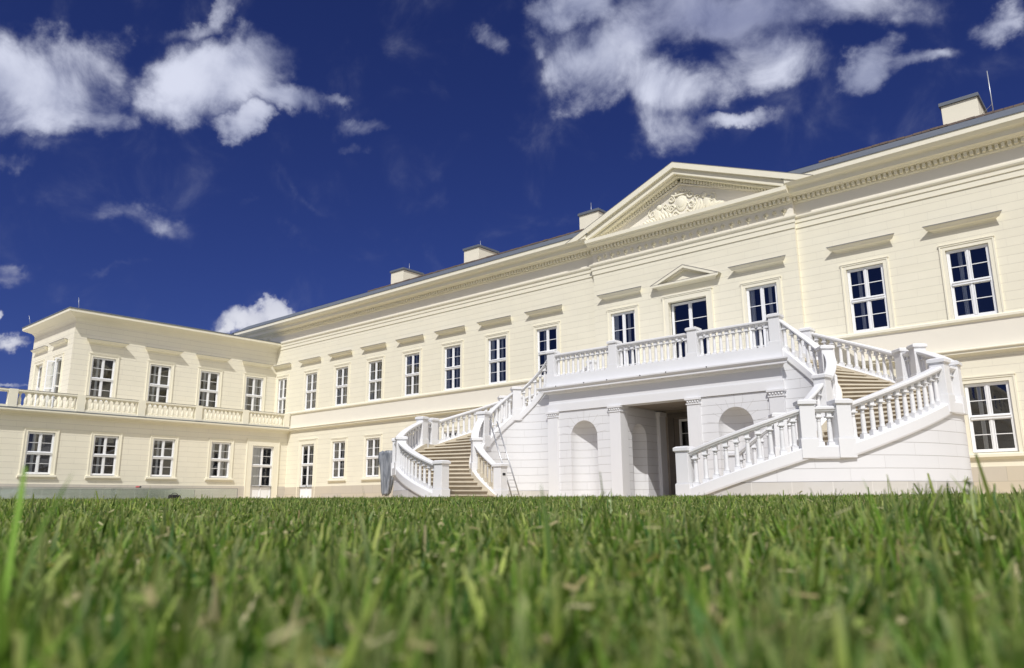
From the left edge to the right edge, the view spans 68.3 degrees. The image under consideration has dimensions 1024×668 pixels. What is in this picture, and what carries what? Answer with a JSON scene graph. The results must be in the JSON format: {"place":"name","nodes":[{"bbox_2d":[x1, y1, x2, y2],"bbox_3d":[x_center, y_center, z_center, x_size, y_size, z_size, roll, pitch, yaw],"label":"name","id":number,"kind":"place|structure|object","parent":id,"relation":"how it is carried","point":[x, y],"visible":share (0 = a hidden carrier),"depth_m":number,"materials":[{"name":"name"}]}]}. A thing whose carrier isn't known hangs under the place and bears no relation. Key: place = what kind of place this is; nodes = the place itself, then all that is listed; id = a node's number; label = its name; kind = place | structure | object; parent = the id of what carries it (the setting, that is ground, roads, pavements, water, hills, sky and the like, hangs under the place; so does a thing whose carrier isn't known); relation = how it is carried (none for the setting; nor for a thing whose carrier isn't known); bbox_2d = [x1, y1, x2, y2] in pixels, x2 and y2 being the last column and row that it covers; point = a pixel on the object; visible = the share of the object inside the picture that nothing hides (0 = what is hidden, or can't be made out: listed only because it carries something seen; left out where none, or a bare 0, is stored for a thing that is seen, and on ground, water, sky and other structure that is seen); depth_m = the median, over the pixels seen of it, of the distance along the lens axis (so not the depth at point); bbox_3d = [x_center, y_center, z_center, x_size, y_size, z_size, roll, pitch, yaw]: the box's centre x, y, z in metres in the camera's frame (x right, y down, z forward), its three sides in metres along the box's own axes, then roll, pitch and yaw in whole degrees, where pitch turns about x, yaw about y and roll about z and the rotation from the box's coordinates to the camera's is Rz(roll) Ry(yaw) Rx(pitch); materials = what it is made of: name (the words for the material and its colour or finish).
{"place":"outdoors","nodes":[
{"label":"outdoors","id":0,"kind":"place"},
{"bbox_2d":[168,493,180,498],"bbox_3d":[-15.526,7.532,34.710,0.308,0.448,0.495,-11,-16,40],"label":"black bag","id":1,"kind":"object","parent":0,"point":[173,496],"visible":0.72,"depth_m":34.62,"materials":[{"name":"fabric"}]},
{"bbox_2d":[378,450,393,495],"bbox_3d":[-4.866,5.543,29.592,0.760,1.936,0.301,-3,-13,13],"label":"wrapped bundle","id":2,"kind":"object","parent":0,"point":[385,462],"visible":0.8,"depth_m":29.52,"materials":[{"name":"white fabric"}]},
{"bbox_2d":[0,453,1023,667],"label":"grass","id":3,"kind":"structure","parent":0,"point":[897,580],"depth_m":0.54,"materials":[{"name":"green plant"}]},
{"bbox_2d":[0,0,1023,404],"label":"sky","id":4,"kind":"structure","parent":0,"point":[224,166],"materials":[{"name":"blue"}]},
{"bbox_3d":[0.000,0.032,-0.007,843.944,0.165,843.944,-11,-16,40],"label":"ground","id":5,"kind":"structure","parent":0,"visible":0},
{"bbox_2d":[0,488,194,496],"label":"glass fence","id":6,"kind":"object","parent":5,"relation":"on","point":[110,489],"visible":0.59,"depth_m":34.64,"materials":[{"name":"glass"}]},
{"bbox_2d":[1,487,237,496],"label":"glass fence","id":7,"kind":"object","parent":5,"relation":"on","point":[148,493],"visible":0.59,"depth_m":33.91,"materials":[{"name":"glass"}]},
{"bbox_2d":[0,307,290,499],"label":"palace wing","id":8,"kind":"structure","parent":5,"relation":"on","point":[119,401],"depth_m":37.78,"materials":[{"name":"beige paint"}]},
{"bbox_2d":[34,366,41,405],"bbox_3d":[-24.173,2.961,38.622,1.035,2.783,0.124,-11,-16,40],"label":"terrace door","id":9,"kind":"structure","parent":8,"relation":"in","point":[37,389],"depth_m":39.02,"materials":[{"name":"white paint"}]},
{"bbox_2d":[24,432,54,473],"bbox_3d":[-20.725,5.216,33.052,0.169,1.808,1.080,-11,-16,40],"label":"window","id":10,"kind":"structure","parent":8,"relation":"in","point":[32,452],"depth_m":33.03,"materials":[{"name":"white paint"}]},
{"bbox_2d":[42,357,61,407],"bbox_3d":[-22.352,2.549,36.799,1.228,2.775,0.493,-11,-16,40],"label":"terrace door","id":11,"kind":"structure","parent":8,"relation":"in","point":[56,361],"depth_m":37.08,"materials":[{"name":"white paint"}]},
{"bbox_2d":[89,357,114,401],"bbox_3d":[-20.104,2.228,36.967,0.168,2.122,1.080,-11,-16,40],"label":"window","id":12,"kind":"structure","parent":8,"relation":"in","point":[101,379],"depth_m":36.97,"materials":[{"name":"white paint"}]},
{"bbox_2d":[90,435,117,475],"bbox_3d":[-18.949,5.647,35.059,0.167,1.808,1.080,-11,-16,40],"label":"window","id":13,"kind":"structure","parent":8,"relation":"in","point":[98,455],"depth_m":35.04,"materials":[{"name":"white paint"}]},
{"bbox_2d":[147,364,170,406],"bbox_3d":[-18.278,2.671,39.030,0.166,2.122,1.080,-11,-16,40],"label":"window","id":14,"kind":"structure","parent":8,"relation":"in","point":[158,385],"depth_m":39.06,"materials":[{"name":"white paint"}]},
{"bbox_2d":[150,439,174,476],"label":"window","id":15,"kind":"structure","parent":8,"relation":"in","point":[162,456],"depth_m":37.04,"materials":[{"name":"white paint"}]},
{"bbox_2d":[198,371,218,410],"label":"window","id":16,"kind":"structure","parent":8,"relation":"in","point":[203,390],"depth_m":41.04,"materials":[{"name":"white paint"}]},
{"bbox_2d":[209,442,230,477],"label":"window","id":17,"kind":"structure","parent":8,"relation":"in","point":[220,459],"depth_m":39.33,"materials":[{"name":"white paint"}]},
{"bbox_2d":[244,377,262,414],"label":"window","id":18,"kind":"structure","parent":8,"relation":"in","point":[254,395],"depth_m":43.10,"materials":[{"name":"white paint"}]},
{"bbox_2d":[250,446,272,497],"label":"entrance door","id":19,"kind":"structure","parent":8,"relation":"in","point":[257,490],"depth_m":40.89,"materials":[{"name":"white paint"}]},
{"bbox_2d":[391,360,596,497],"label":"curved staircase","id":20,"kind":"structure","parent":5,"relation":"on","point":[426,461],"depth_m":26.81,"materials":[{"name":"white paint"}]},
{"bbox_2d":[489,421,519,495],"bbox_3d":[-0.242,4.170,25.159,0.354,2.643,1.274,9,-16,-38],"label":"ladder","id":21,"kind":"object","parent":5,"relation":"on","point":[506,454],"visible":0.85,"depth_m":25.28,"materials":[{"name":"metal"}]},
{"bbox_2d":[231,71,1023,497],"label":"palace","id":22,"kind":"structure","parent":5,"relation":"on","point":[901,241],"depth_m":26.64,"materials":[{"name":"paint"}]},
{"bbox_2d":[278,378,286,412],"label":"terrace door","id":23,"kind":"structure","parent":22,"relation":"in","point":[281,398],"depth_m":43.66,"materials":[{"name":"white paint"}]},
{"bbox_2d":[300,444,313,497],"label":"entrance door","id":24,"kind":"structure","parent":22,"relation":"in","point":[305,490],"depth_m":40.81,"materials":[{"name":"white paint"}]},
{"bbox_2d":[305,373,316,409],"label":"window","id":25,"kind":"structure","parent":22,"relation":"in","point":[308,391],"depth_m":41.85,"materials":[{"name":"white paint"}]},
{"bbox_2d":[332,441,344,477],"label":"window","id":26,"kind":"structure","parent":22,"relation":"in","point":[336,459],"depth_m":39.24,"materials":[{"name":"white paint"}]},
{"bbox_2d":[335,367,347,405],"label":"window","id":27,"kind":"structure","parent":22,"relation":"in","point":[342,386],"depth_m":40.07,"materials":[{"name":"white paint"}]},
{"bbox_2d":[366,438,379,476],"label":"window","id":28,"kind":"structure","parent":22,"relation":"in","point":[369,445],"depth_m":37.47,"materials":[{"name":"white paint"}]},
{"bbox_2d":[368,360,381,400],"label":"window","id":29,"kind":"structure","parent":22,"relation":"in","point":[371,382],"depth_m":38.30,"materials":[{"name":"white paint"}]},
{"bbox_2d":[405,353,418,395],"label":"window","id":30,"kind":"structure","parent":22,"relation":"in","point":[407,390],"depth_m":36.55,"materials":[{"name":"white paint"}]},
{"bbox_2d":[445,345,459,390],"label":"window","id":31,"kind":"structure","parent":22,"relation":"in","point":[447,366],"depth_m":34.77,"materials":[{"name":"white paint"}]},
{"bbox_2d":[489,336,505,383],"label":"window","id":32,"kind":"structure","parent":22,"relation":"in","point":[498,360],"depth_m":33.01,"materials":[{"name":"white paint"}]},
{"bbox_2d":[537,326,556,377],"bbox_3d":[1.494,0.749,31.150,1.065,2.025,0.168,-11,-16,40],"label":"window","id":33,"kind":"structure","parent":22,"relation":"in","point":[546,331],"depth_m":31.32,"materials":[{"name":"white paint"}]},
{"bbox_2d":[612,310,636,365],"bbox_3d":[4.278,0.521,28.535,1.065,2.745,0.169,-11,-16,40],"label":"balcony door","id":34,"kind":"structure","parent":22,"relation":"in","point":[615,325],"depth_m":28.69,"materials":[{"name":"white paint"}]},
{"bbox_2d":[679,419,688,445],"bbox_3d":[6.525,4.277,26.069,1.545,2.775,0.133,-11,-16,40],"label":"entrance door","id":35,"kind":"structure","parent":22,"relation":"in","point":[680,420],"depth_m":26.71,"materials":[{"name":"white paint"}]},
{"bbox_2d":[671,298,706,358],"bbox_3d":[6.401,0.145,26.869,1.470,2.730,0.124,-11,-16,40],"label":"balcony door","id":36,"kind":"structure","parent":22,"relation":"in","point":[689,303],"depth_m":27.15,"materials":[{"name":"white paint"}]},
{"bbox_2d":[746,283,778,348],"bbox_3d":[8.396,-0.275,25.062,1.065,2.745,0.168,-11,-16,40],"label":"balcony door","id":37,"kind":"structure","parent":22,"relation":"in","point":[750,296],"depth_m":25.26,"materials":[{"name":"white paint"}]},
{"bbox_2d":[847,264,889,332],"bbox_3d":[10.948,-1.078,23.180,1.065,2.025,0.167,-11,-16,40],"label":"window","id":38,"kind":"structure","parent":22,"relation":"in","point":[868,298],"depth_m":23.22,"materials":[{"name":"white paint"}]},
{"bbox_2d":[946,244,997,318],"bbox_3d":[13.041,-1.483,21.415,1.065,2.025,0.166,-11,-16,40],"label":"window","id":39,"kind":"structure","parent":22,"relation":"in","point":[971,282],"depth_m":21.45,"materials":[{"name":"white paint"}]},
{"bbox_2d":[964,381,1018,452],"bbox_3d":[13.068,2.263,20.588,1.065,1.882,0.168,-11,-16,40],"label":"window","id":40,"kind":"structure","parent":22,"relation":"in","point":[990,416],"depth_m":20.62,"materials":[{"name":"white paint"}]},
{"bbox_2d":[536,313,812,496],"bbox_3d":[5.315,2.919,24.945,9.105,5.588,3.045,-11,-16,40],"label":"balcony porch","id":41,"kind":"object","parent":5,"relation":"on","point":[598,418],"visible":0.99,"depth_m":24.74,"materials":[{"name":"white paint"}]},
{"bbox_2d":[673,319,974,496],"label":"curved staircase","id":42,"kind":"structure","parent":5,"relation":"on","point":[849,428],"depth_m":16.32,"materials":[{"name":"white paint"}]},
{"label":"lawn","id":43,"kind":"structure","parent":0,"visible":0},
{"bbox_2d":[4,466,26,601],"bbox_3d":[-0.341,0.159,0.511,0.012,0.136,0.003,-11,-16,40],"label":"tall grass blade","id":44,"kind":"object","parent":43,"relation":"on","point":[12,543],"depth_m":0.52,"materials":[{"name":"green plant"}]},
{"bbox_2d":[578,494,584,526],"bbox_3d":[0.150,0.400,1.596,0.015,0.120,0.020,2,-13,-12],"label":"weed sprig","id":45,"kind":"object","parent":43,"relation":"on","point":[581,499],"visible":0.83,"depth_m":1.60,"materials":[{"name":"green plant"}]},
{"bbox_2d":[608,493,612,516],"bbox_3d":[0.247,0.458,1.877,0.017,0.123,0.023,8,-15,-33],"label":"weed sprig","id":46,"kind":"object","parent":43,"relation":"on","point":[609,500],"visible":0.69,"depth_m":1.88,"materials":[{"name":"green plant"}]},
{"bbox_2d":[963,481,984,538],"bbox_3d":[0.576,0.247,0.933,0.025,0.130,0.014,-11,-16,40],"label":"weed sprig","id":47,"kind":"object","parent":43,"relation":"on","point":[969,492],"visible":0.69,"depth_m":0.94,"materials":[{"name":"green plant"}]}
]}

